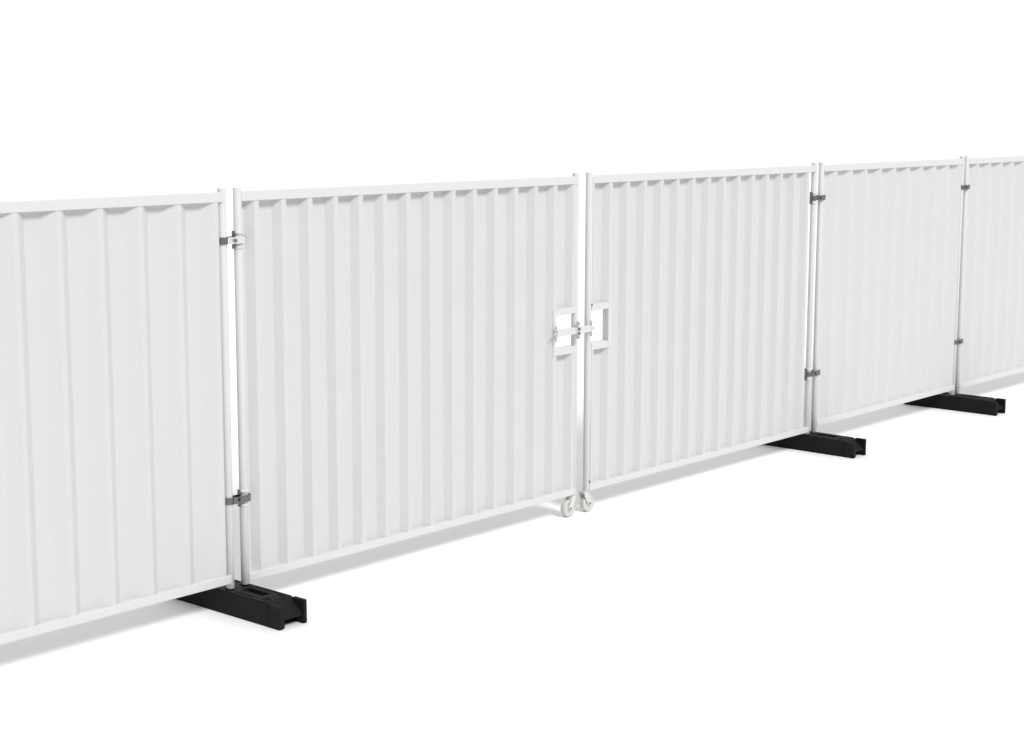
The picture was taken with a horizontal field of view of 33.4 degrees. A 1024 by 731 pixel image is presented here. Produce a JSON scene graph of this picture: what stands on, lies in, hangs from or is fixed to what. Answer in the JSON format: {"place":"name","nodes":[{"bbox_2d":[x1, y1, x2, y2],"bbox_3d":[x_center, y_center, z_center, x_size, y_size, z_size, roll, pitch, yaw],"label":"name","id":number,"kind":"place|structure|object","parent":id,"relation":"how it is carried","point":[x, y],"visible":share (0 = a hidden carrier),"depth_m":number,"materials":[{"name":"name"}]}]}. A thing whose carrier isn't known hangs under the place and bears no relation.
{"place":"outdoors","nodes":[
{"label":"outdoors","id":0,"kind":"place"},
{"bbox_2d":[0,109,1023,730],"bbox_3d":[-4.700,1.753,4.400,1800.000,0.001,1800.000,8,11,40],"label":"ground","id":1,"kind":"structure","parent":0,"point":[878,585],"depth_m":8.89,"materials":[{"name":"white"}]},
{"bbox_2d":[176,579,306,629],"bbox_3d":[-1.326,1.124,8.222,0.810,0.116,0.172,8,11,40],"label":"rubber foot","id":2,"kind":"object","parent":1,"relation":"on","point":[273,609],"visible":0.64,"depth_m":8.06},
{"bbox_2d":[0,188,234,644],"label":"fence panel","id":3,"kind":"object","parent":2,"relation":"on","point":[116,490],"visible":1,"depth_m":7.56,"materials":[{"name":"white metal"}]},
{"bbox_2d":[219,231,245,248],"bbox_3d":[-1.313,-0.586,7.968,0.081,0.084,0.150,8,11,40],"label":"post clamp","id":4,"kind":"object","parent":3,"relation":"attached to","point":[233,240],"visible":1,"depth_m":7.94,"materials":[{"name":"metal"}]},
{"bbox_2d":[233,173,578,584],"bbox_3d":[-0.468,0.031,9.060,0.062,2.030,2.563,8,11,40],"label":"gate leaf","id":5,"kind":"object","parent":4,"relation":"attached to","point":[407,368],"visible":1,"depth_m":8.90,"materials":[{"name":"metal"}]},
{"bbox_2d":[553,320,595,341],"bbox_3d":[0.367,-0.202,9.909,0.044,0.100,0.376,8,11,40],"label":"gate latch","id":6,"kind":"object","parent":5,"relation":"attached to","point":[577,330],"visible":1,"depth_m":9.91,"materials":[{"name":"metal"}]},
{"bbox_2d":[225,489,250,506],"bbox_3d":[-1.316,0.639,8.154,0.081,0.084,0.150,8,11,40],"label":"post clamp","id":7,"kind":"object","parent":3,"relation":"attached to","point":[238,499],"visible":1,"depth_m":8.13,"materials":[{"name":"metal"}]},
{"bbox_2d":[762,431,865,457],"bbox_3d":[2.120,0.540,12.136,0.810,0.116,0.172,8,11,40],"label":"rubber foot","id":8,"kind":"object","parent":1,"relation":"on","point":[833,445],"visible":0.63,"depth_m":11.98},
{"bbox_2d":[904,392,1005,415],"bbox_3d":[3.577,0.293,13.791,0.810,0.116,0.172,8,11,40],"label":"rubber foot","id":9,"kind":"object","parent":1,"relation":"on","point":[974,404],"visible":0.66,"depth_m":13.66},
{"bbox_2d":[811,156,964,431],"bbox_3d":[2.855,-0.589,12.816,0.045,1.912,2.171,8,11,40],"label":"fence panel","id":10,"kind":"object","parent":9,"relation":"on","point":[888,257],"visible":1,"depth_m":12.73,"materials":[{"name":"white metal"}]},
{"bbox_2d":[804,368,819,380],"bbox_3d":[2.124,0.055,12.062,0.081,0.084,0.160,8,11,40],"label":"post clamp","id":11,"kind":"object","parent":10,"relation":"attached to","point":[810,374],"visible":1,"depth_m":12.01,"materials":[{"name":"metal"}]},
{"bbox_2d":[809,192,825,203],"bbox_3d":[2.128,-1.170,11.876,0.081,0.084,0.160,8,11,40],"label":"post clamp","id":12,"kind":"object","parent":10,"relation":"attached to","point":[821,197],"visible":1,"depth_m":11.83,"materials":[{"name":"metal"}]},
{"bbox_2d":[579,163,816,510],"bbox_3d":[1.264,-0.263,11.027,0.062,2.030,2.559,8,11,40],"label":"gate leaf","id":13,"kind":"object","parent":12,"relation":"attached to","point":[696,281],"visible":1,"depth_m":10.89,"materials":[{"name":"metal"}]},
{"bbox_2d":[954,339,962,344],"bbox_3d":[3.584,-0.192,13.719,0.081,0.034,0.137,8,11,40],"label":"post clamp","id":14,"kind":"object","parent":10,"relation":"attached to","point":[958,342],"visible":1,"depth_m":13.67,"materials":[{"name":"metal"}]},
{"bbox_2d":[961,185,969,188],"bbox_3d":[3.588,-1.417,13.533,0.081,0.034,0.137,8,11,40],"label":"post clamp","id":15,"kind":"object","parent":10,"relation":"attached to","point":[965,186],"visible":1,"depth_m":13.49,"materials":[{"name":"metal"}]},
{"bbox_2d":[955,156,1023,393],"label":"fence panel","id":16,"kind":"object","parent":9,"relation":"on","point":[990,331],"visible":1,"depth_m":14.06,"materials":[{"name":"white metal"}]},
{"bbox_2d":[0,0,1023,111],"label":"sky","id":17,"kind":"structure","parent":0,"point":[646,55],"materials":[{"name":"white"}]}
]}

